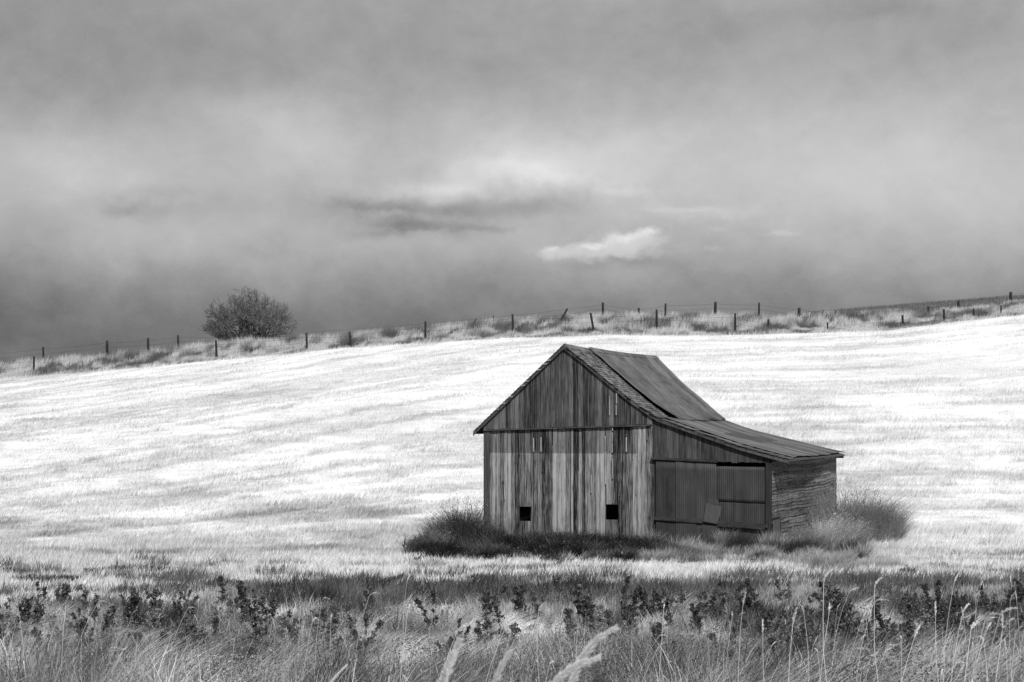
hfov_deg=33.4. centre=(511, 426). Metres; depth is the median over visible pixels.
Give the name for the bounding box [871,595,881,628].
dock weed
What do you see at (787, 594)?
dock weed
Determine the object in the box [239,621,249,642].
dock weed
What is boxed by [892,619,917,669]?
dock weed
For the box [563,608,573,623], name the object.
dock weed
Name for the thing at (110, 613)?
dock weed
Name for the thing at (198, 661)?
yarrow
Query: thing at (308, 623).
dock weed
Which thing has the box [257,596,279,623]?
dock weed
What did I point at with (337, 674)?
foxtail grass
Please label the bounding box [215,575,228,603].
dock weed
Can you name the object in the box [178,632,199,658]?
dock weed
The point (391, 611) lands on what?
dock weed
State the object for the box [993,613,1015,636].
dock weed
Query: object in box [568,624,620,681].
foxtail grass
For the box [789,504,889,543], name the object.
weed bush
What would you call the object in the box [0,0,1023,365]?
sky
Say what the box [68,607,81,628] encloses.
dock weed
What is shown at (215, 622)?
dock weed
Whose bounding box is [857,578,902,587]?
grass clump
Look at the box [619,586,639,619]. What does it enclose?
dock weed
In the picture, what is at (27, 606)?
dock weed
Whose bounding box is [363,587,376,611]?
dock weed
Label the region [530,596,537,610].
dock weed
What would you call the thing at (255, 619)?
dock weed
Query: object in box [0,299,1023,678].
ground
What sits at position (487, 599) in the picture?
dock weed
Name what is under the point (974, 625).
seed stalk
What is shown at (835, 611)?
dock weed
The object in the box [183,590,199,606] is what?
dock weed
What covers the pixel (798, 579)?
yard grass
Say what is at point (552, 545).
wall foot weeds
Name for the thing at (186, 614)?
dock weed
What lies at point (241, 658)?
dock weed
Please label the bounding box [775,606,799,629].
dock weed
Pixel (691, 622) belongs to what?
dock weed
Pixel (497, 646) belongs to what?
seed stalk
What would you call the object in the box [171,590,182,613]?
dock weed
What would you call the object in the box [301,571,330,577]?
grass clump
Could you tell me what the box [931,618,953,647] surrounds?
dock weed
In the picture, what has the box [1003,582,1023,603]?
dock weed
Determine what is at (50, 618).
dock weed
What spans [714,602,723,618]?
dock weed
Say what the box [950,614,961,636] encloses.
dock weed
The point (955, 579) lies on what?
seed stalk
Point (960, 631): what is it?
dock weed
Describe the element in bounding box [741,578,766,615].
dock weed
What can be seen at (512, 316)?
wire fence
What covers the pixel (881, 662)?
yarrow
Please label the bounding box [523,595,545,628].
dock weed
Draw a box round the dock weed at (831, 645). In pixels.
[828,642,843,655]
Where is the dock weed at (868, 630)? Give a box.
[863,619,878,646]
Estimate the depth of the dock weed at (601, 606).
34.35 m
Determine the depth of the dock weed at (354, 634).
28.82 m
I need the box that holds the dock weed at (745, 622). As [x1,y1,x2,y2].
[742,617,747,630]
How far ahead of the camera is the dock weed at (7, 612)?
32.90 m
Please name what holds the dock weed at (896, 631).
on the ground at (496, 383)
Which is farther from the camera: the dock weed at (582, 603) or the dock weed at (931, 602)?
the dock weed at (582, 603)
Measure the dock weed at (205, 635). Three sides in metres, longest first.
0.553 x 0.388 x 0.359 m
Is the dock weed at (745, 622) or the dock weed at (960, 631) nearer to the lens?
the dock weed at (960, 631)
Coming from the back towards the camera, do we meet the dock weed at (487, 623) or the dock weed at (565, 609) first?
the dock weed at (565, 609)
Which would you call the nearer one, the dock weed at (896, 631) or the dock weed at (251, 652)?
the dock weed at (251, 652)
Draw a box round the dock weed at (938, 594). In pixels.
[931,591,959,624]
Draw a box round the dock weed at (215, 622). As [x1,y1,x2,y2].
[210,617,219,635]
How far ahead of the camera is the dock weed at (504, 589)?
37.60 m
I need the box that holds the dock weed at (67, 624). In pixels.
[64,619,77,637]
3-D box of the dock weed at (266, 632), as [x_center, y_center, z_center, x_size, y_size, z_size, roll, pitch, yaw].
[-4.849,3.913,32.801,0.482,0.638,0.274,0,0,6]
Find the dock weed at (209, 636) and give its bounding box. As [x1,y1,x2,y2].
[203,628,214,646]
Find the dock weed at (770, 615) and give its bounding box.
[756,605,775,641]
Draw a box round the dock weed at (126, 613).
[119,591,139,628]
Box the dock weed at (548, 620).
[543,614,552,630]
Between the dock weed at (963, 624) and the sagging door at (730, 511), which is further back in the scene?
the sagging door at (730, 511)
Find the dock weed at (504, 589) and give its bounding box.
[476,584,507,606]
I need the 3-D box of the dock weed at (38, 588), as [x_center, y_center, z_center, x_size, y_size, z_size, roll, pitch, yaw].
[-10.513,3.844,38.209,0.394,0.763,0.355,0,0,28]
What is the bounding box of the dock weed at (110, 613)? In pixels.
[99,604,117,646]
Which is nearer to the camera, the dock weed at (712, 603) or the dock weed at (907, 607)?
the dock weed at (907, 607)
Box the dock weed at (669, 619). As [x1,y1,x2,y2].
[663,612,675,632]
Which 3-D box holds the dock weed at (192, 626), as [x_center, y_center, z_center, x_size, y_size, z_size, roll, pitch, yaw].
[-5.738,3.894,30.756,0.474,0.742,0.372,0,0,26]
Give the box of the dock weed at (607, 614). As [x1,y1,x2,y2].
[596,609,618,641]
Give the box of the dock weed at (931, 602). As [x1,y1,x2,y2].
[926,598,944,628]
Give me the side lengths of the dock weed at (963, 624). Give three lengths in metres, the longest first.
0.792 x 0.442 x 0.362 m
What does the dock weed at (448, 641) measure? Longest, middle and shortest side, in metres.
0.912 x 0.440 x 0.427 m
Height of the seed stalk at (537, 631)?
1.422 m
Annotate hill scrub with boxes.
[772,294,1023,317]
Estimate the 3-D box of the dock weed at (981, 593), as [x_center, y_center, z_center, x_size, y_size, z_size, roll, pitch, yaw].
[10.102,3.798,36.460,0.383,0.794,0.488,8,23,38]
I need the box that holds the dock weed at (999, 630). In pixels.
[989,624,1014,650]
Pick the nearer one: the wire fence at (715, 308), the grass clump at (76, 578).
the grass clump at (76, 578)
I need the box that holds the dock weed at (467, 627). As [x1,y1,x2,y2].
[453,618,470,645]
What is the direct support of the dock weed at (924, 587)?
on the ground at (496, 383)
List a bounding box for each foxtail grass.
[330,663,348,681]
[436,633,463,681]
[491,647,512,681]
[552,654,601,681]
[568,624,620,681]
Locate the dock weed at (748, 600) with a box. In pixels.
[739,590,759,623]
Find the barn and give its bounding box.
[473,343,844,544]
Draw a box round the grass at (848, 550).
[582,526,883,567]
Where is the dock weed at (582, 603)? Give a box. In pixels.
[570,584,595,626]
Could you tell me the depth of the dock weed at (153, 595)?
37.40 m
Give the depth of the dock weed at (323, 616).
32.01 m
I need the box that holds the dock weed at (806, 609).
[804,596,822,635]
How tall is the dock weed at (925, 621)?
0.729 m
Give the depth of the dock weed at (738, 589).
37.86 m
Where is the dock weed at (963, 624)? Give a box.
[962,622,978,647]
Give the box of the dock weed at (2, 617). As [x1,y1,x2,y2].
[0,614,20,631]
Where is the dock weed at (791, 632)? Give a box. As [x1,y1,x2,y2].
[781,625,799,647]
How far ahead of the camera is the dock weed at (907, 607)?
33.85 m
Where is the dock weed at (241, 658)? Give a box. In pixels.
[230,650,249,668]
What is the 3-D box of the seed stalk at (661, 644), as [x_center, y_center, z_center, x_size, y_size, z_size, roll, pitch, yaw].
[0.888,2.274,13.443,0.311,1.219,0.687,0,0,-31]
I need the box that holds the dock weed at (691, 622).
[688,614,701,632]
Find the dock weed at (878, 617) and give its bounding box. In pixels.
[876,613,894,642]
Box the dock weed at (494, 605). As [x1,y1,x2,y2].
[490,590,510,633]
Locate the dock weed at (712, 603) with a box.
[709,597,725,625]
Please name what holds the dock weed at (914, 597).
on the ground at (496, 383)
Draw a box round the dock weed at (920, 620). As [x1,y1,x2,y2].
[915,614,929,637]
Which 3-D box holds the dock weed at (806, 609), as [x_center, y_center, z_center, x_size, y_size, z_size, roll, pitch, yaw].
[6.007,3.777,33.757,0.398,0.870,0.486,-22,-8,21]
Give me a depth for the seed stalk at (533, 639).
20.95 m
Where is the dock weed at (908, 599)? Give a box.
[905,590,919,619]
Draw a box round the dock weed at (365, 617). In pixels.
[361,613,384,641]
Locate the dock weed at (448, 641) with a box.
[435,637,455,659]
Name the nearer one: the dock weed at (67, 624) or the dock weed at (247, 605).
the dock weed at (67, 624)
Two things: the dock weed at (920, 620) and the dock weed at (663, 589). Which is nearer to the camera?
the dock weed at (920, 620)
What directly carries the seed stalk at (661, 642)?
on the ground at (496, 383)
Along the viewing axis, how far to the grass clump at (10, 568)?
48.12 m
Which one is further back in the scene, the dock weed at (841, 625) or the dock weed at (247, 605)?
the dock weed at (247, 605)
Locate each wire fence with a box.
[0,292,1023,359]
[2,305,1018,372]
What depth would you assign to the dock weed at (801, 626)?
28.15 m
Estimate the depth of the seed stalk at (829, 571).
11.80 m
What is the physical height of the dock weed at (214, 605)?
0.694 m
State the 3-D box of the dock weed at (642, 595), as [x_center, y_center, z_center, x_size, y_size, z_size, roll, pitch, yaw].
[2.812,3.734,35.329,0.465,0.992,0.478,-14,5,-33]
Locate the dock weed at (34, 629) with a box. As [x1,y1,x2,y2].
[31,626,51,657]
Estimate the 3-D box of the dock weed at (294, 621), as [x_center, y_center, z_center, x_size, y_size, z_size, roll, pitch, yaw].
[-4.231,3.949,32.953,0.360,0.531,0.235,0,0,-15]
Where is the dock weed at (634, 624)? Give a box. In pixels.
[621,616,639,639]
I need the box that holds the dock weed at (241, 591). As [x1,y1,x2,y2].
[236,580,259,625]
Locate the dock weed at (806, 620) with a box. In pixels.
[799,613,812,628]
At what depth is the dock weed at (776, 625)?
31.70 m
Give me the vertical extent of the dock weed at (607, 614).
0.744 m
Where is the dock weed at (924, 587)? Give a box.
[919,579,942,614]
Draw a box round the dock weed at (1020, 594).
[1011,578,1023,613]
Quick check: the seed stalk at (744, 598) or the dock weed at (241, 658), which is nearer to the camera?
the seed stalk at (744, 598)
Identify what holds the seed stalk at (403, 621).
on the ground at (496, 383)
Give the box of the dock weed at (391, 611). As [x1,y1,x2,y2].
[384,606,400,628]
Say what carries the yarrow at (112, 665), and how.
on the ground at (496, 383)
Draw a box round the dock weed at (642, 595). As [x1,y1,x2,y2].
[636,585,656,620]
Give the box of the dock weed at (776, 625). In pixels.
[769,617,786,644]
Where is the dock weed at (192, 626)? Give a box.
[182,622,200,653]
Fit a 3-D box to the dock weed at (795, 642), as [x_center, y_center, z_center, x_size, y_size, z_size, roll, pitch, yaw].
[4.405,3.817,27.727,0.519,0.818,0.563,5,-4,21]
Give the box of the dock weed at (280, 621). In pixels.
[276,613,290,644]
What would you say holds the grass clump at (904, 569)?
on the ground at (496, 383)
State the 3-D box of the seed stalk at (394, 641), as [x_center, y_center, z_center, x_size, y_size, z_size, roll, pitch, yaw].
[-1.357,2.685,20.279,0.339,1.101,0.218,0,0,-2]
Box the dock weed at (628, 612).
[620,609,632,632]
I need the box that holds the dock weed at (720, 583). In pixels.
[714,579,729,612]
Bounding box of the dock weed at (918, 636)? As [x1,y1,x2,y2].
[901,630,924,652]
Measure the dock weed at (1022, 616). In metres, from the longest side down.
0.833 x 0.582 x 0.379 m
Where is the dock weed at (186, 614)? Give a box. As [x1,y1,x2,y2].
[161,608,189,635]
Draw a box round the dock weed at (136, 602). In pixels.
[128,588,142,628]
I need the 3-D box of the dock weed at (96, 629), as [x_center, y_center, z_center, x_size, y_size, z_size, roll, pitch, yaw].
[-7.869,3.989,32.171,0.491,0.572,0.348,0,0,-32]
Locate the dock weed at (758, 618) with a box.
[754,614,761,635]
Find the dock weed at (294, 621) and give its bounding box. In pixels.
[286,617,301,641]
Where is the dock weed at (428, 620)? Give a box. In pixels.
[414,590,440,632]
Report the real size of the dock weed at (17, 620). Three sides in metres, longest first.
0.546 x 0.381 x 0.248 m
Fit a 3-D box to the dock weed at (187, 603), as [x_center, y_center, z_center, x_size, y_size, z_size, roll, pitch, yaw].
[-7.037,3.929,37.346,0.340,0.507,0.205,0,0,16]
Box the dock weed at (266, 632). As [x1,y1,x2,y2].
[247,616,269,643]
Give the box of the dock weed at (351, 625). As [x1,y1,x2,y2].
[345,615,358,646]
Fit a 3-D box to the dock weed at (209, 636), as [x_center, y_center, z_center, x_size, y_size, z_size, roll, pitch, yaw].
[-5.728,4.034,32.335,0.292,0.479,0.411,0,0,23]
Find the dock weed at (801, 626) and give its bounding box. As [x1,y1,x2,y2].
[786,624,808,660]
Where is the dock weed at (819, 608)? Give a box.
[813,600,823,617]
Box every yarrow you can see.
[106,658,122,680]
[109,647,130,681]
[179,654,210,679]
[209,655,224,681]
[227,653,254,676]
[837,647,874,681]
[865,654,897,681]
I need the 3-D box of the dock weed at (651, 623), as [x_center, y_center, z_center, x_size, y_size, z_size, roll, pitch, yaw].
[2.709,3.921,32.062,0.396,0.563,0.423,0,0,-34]
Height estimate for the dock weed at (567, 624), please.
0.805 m
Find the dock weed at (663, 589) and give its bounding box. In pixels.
[660,585,688,613]
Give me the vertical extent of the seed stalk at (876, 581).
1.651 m
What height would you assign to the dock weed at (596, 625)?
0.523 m
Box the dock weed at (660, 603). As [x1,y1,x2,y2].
[652,592,673,620]
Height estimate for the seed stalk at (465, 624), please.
1.314 m
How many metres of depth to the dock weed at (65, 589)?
38.38 m
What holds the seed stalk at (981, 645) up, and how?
on the ground at (496, 383)
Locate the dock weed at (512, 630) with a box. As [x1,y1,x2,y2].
[495,621,520,655]
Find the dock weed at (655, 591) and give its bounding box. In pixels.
[645,588,656,609]
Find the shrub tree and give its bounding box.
[197,286,299,341]
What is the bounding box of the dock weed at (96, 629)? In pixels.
[85,624,103,644]
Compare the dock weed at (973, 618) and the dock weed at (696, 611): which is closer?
the dock weed at (973, 618)
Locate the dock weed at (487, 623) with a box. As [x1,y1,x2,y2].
[473,616,496,651]
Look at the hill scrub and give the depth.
195.38 m
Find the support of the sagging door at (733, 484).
in the barn
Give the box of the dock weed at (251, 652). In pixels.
[247,644,280,672]
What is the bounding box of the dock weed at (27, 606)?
[16,597,32,626]
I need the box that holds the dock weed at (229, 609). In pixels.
[216,606,232,625]
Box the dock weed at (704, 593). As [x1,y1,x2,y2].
[695,591,716,620]
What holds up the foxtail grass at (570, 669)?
on the ground at (496, 383)
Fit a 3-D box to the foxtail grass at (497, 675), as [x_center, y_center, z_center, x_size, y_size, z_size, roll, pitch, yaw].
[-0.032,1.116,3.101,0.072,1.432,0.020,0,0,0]
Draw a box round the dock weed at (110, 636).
[100,626,112,644]
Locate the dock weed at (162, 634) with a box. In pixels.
[132,630,168,656]
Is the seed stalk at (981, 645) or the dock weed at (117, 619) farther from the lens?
the dock weed at (117, 619)
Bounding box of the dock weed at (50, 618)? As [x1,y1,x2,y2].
[45,613,56,637]
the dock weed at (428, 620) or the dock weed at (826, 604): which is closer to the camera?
the dock weed at (428, 620)
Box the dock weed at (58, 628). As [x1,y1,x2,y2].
[51,624,69,646]
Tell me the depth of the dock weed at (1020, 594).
36.67 m
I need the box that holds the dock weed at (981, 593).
[976,585,991,610]
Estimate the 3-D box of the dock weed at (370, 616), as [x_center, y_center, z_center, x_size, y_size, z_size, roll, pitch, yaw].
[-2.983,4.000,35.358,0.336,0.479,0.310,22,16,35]
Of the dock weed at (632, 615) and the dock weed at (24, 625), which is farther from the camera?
the dock weed at (632, 615)
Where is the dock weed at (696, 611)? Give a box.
[689,603,704,632]
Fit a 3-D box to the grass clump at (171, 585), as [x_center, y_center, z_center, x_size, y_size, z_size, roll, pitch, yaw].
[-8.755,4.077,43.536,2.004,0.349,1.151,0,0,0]
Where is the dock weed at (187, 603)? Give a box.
[183,595,196,606]
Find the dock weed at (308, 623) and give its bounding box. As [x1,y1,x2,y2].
[302,613,318,632]
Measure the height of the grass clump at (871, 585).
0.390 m
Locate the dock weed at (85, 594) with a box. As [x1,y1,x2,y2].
[77,583,89,611]
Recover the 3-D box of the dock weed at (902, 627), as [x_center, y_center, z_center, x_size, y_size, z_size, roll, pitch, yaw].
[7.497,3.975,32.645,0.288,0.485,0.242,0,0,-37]
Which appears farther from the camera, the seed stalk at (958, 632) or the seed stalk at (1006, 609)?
the seed stalk at (958, 632)
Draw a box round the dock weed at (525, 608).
[522,603,532,627]
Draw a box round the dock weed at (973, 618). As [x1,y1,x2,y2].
[962,614,977,635]
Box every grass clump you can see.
[0,565,26,573]
[9,572,75,582]
[64,574,85,582]
[74,563,170,572]
[131,580,205,590]
[205,578,246,586]
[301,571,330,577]
[349,579,379,588]
[391,572,415,579]
[424,570,462,576]
[466,571,490,578]
[496,554,511,561]
[560,551,576,558]
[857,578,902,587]
[859,582,883,589]
[898,566,917,573]
[940,579,974,587]
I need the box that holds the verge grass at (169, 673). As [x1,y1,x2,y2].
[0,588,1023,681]
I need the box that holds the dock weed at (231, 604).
[226,596,239,618]
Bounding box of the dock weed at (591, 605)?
[583,600,601,630]
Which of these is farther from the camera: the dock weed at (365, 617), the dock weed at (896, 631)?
the dock weed at (896, 631)
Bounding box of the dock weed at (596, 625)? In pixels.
[591,623,607,642]
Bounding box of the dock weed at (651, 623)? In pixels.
[648,621,665,641]
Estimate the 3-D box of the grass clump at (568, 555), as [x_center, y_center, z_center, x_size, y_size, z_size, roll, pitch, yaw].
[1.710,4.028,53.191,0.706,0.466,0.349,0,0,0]
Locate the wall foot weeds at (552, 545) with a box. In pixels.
[396,522,677,565]
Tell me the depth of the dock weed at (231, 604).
36.77 m
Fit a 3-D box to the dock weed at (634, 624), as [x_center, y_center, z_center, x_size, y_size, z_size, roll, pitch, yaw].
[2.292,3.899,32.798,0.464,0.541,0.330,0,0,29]
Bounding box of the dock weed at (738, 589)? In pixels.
[733,582,740,602]
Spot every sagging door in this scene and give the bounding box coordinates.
[716,466,765,503]
[716,502,765,544]
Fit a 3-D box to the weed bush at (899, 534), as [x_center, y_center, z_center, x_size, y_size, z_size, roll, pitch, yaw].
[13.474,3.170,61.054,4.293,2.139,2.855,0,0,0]
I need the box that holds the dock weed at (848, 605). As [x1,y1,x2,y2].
[835,597,853,630]
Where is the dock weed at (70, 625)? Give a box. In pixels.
[68,615,79,640]
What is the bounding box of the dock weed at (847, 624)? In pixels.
[842,615,864,648]
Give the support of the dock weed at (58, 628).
on the ground at (496, 383)
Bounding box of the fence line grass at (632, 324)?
[0,298,1023,377]
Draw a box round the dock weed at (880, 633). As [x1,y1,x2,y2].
[859,629,887,662]
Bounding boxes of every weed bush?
[404,521,462,543]
[410,493,530,540]
[755,527,824,545]
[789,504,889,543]
[798,464,935,542]
[841,490,935,542]
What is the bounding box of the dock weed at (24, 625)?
[20,621,31,638]
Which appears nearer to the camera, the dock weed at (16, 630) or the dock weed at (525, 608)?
the dock weed at (16, 630)
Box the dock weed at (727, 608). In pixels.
[720,595,730,625]
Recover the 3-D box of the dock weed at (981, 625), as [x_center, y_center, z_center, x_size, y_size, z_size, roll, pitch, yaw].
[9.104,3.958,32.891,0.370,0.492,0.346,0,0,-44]
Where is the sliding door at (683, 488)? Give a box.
[656,460,715,540]
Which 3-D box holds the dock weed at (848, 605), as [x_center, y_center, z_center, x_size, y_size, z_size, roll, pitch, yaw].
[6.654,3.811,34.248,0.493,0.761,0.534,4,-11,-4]
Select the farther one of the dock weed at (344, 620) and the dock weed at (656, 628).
the dock weed at (344, 620)
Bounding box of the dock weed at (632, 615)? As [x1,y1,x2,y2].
[627,604,638,632]
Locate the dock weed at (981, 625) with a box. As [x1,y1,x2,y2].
[977,619,991,642]
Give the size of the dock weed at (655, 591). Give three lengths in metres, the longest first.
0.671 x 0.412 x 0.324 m
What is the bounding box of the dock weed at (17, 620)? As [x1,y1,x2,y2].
[6,619,19,641]
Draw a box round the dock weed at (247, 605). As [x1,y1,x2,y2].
[238,596,251,628]
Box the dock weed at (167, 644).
[154,638,176,657]
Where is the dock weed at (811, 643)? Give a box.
[781,641,813,667]
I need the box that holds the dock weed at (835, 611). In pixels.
[820,598,844,623]
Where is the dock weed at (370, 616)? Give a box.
[363,608,373,626]
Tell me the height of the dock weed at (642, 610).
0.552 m
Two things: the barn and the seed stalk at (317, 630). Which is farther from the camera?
the barn
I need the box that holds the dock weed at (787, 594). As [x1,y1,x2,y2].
[773,577,793,606]
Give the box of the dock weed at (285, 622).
[283,609,298,646]
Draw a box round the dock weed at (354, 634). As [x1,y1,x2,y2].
[350,629,372,666]
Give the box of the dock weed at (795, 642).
[767,635,802,659]
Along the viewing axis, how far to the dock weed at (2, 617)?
33.94 m
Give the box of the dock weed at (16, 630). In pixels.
[0,624,20,653]
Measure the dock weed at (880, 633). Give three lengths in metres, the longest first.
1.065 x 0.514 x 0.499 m
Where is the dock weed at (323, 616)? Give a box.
[310,606,339,643]
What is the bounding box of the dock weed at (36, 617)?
[29,601,44,633]
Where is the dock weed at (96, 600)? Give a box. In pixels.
[87,593,100,631]
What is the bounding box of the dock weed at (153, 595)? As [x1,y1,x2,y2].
[142,587,163,608]
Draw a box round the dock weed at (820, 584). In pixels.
[810,581,828,609]
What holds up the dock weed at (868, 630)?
on the ground at (496, 383)
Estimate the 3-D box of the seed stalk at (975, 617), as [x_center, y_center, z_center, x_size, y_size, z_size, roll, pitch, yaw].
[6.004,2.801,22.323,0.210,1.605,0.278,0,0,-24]
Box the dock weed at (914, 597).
[912,593,925,619]
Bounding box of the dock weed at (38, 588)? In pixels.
[34,581,47,603]
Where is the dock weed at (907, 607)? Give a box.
[901,593,915,628]
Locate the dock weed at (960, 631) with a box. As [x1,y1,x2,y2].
[954,629,972,653]
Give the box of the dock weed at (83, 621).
[73,616,94,664]
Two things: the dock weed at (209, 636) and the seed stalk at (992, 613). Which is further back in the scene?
the dock weed at (209, 636)
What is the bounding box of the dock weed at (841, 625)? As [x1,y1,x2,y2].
[824,606,857,644]
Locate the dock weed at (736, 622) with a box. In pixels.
[735,607,743,632]
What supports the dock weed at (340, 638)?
on the ground at (496, 383)
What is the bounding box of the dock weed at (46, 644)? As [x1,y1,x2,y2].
[25,641,52,664]
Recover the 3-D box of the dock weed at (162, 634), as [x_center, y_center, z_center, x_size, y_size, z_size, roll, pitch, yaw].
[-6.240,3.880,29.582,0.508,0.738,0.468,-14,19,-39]
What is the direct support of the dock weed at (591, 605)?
on the ground at (496, 383)
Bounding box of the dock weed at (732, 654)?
[725,647,763,676]
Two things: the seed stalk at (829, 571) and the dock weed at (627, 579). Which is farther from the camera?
the dock weed at (627, 579)
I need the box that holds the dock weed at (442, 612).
[438,605,450,622]
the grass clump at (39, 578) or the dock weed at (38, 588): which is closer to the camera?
the dock weed at (38, 588)
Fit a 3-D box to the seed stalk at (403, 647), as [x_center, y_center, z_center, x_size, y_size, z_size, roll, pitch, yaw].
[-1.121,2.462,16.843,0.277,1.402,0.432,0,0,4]
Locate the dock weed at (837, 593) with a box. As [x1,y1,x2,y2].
[822,583,846,615]
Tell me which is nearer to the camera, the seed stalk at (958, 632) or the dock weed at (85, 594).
the seed stalk at (958, 632)
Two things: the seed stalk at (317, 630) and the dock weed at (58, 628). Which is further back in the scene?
the dock weed at (58, 628)
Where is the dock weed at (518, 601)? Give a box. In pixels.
[510,583,526,616]
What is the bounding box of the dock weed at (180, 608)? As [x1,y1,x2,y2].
[178,603,195,635]
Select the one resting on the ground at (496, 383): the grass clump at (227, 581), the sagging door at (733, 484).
the grass clump at (227, 581)
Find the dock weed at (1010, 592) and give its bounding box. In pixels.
[1005,587,1015,607]
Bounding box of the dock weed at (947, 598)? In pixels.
[934,585,951,618]
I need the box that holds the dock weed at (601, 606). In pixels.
[593,603,603,632]
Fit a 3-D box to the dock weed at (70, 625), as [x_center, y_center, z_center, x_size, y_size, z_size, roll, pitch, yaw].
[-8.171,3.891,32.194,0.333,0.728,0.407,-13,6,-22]
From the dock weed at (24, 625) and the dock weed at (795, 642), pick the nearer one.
the dock weed at (795, 642)
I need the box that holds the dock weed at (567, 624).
[563,608,577,647]
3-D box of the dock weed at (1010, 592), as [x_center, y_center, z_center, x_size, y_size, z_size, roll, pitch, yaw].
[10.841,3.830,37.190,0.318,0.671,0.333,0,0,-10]
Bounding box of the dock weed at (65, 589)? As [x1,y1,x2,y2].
[54,582,71,608]
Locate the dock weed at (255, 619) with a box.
[245,606,266,646]
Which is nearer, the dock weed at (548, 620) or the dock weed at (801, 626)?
the dock weed at (801, 626)
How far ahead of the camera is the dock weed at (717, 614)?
34.31 m
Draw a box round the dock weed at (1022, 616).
[1013,607,1023,638]
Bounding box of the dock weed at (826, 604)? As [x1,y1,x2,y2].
[817,601,834,623]
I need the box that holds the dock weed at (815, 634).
[804,628,819,653]
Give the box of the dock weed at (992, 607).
[976,593,998,621]
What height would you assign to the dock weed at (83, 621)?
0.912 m
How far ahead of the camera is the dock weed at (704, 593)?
36.65 m
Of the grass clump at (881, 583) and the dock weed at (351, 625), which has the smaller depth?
the dock weed at (351, 625)
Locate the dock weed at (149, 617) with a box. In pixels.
[145,608,160,627]
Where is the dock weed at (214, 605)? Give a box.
[206,598,220,626]
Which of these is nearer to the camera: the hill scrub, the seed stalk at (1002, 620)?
the seed stalk at (1002, 620)
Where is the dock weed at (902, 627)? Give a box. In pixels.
[898,622,906,632]
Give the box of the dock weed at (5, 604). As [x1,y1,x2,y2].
[4,598,12,609]
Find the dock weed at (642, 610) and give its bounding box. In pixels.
[637,604,648,627]
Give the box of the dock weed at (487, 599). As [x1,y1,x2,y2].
[479,589,499,620]
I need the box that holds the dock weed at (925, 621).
[920,618,930,642]
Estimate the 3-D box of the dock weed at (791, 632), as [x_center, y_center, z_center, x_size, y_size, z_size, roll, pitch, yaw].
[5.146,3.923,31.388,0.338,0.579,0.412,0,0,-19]
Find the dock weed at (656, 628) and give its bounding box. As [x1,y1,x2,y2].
[649,622,676,665]
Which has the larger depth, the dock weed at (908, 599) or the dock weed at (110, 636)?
the dock weed at (908, 599)
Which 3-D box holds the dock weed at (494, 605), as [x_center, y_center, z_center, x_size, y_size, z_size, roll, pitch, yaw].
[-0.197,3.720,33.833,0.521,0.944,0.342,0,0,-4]
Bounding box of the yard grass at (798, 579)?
[0,541,1023,626]
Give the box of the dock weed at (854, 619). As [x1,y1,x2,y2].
[846,609,861,632]
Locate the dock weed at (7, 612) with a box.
[4,609,21,639]
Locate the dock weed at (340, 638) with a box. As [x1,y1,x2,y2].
[322,636,344,661]
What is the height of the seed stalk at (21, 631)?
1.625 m
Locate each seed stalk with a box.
[14,585,25,674]
[60,597,68,675]
[69,600,105,668]
[314,597,328,676]
[352,592,377,673]
[388,607,410,681]
[397,573,411,666]
[400,604,410,681]
[443,623,471,670]
[486,623,513,679]
[510,610,550,681]
[532,603,544,681]
[642,641,664,681]
[659,604,664,681]
[738,592,746,681]
[788,607,797,681]
[798,602,808,681]
[820,602,830,681]
[823,569,831,681]
[829,587,857,673]
[841,598,888,681]
[874,577,881,679]
[901,625,920,681]
[934,601,937,675]
[940,572,958,681]
[951,603,969,678]
[961,607,967,681]
[964,622,977,681]
[971,612,1003,681]
[972,580,982,659]
[972,617,996,681]
[986,607,1017,681]
[995,610,1003,681]
[1004,639,1007,681]
[1011,626,1021,681]
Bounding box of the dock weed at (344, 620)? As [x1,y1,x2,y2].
[334,612,352,635]
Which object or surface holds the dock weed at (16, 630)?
on the ground at (496, 383)
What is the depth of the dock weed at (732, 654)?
25.72 m
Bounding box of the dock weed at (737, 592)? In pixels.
[733,583,747,621]
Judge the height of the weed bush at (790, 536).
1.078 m
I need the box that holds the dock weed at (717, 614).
[715,612,731,628]
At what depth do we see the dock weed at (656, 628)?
25.24 m
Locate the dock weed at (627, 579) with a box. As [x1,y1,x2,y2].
[618,576,638,612]
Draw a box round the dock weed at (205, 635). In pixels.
[197,628,209,648]
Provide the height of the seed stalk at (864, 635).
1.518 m
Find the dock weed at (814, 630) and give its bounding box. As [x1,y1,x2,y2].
[805,625,822,641]
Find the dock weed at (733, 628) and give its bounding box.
[706,625,739,655]
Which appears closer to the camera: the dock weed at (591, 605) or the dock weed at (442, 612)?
the dock weed at (591, 605)
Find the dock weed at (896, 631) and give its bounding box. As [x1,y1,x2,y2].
[890,621,904,635]
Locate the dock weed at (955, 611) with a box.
[949,594,963,618]
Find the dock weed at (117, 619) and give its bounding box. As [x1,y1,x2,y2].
[103,608,121,630]
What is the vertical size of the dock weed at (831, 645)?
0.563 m
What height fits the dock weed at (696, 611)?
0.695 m
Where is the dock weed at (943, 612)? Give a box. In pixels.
[936,604,965,643]

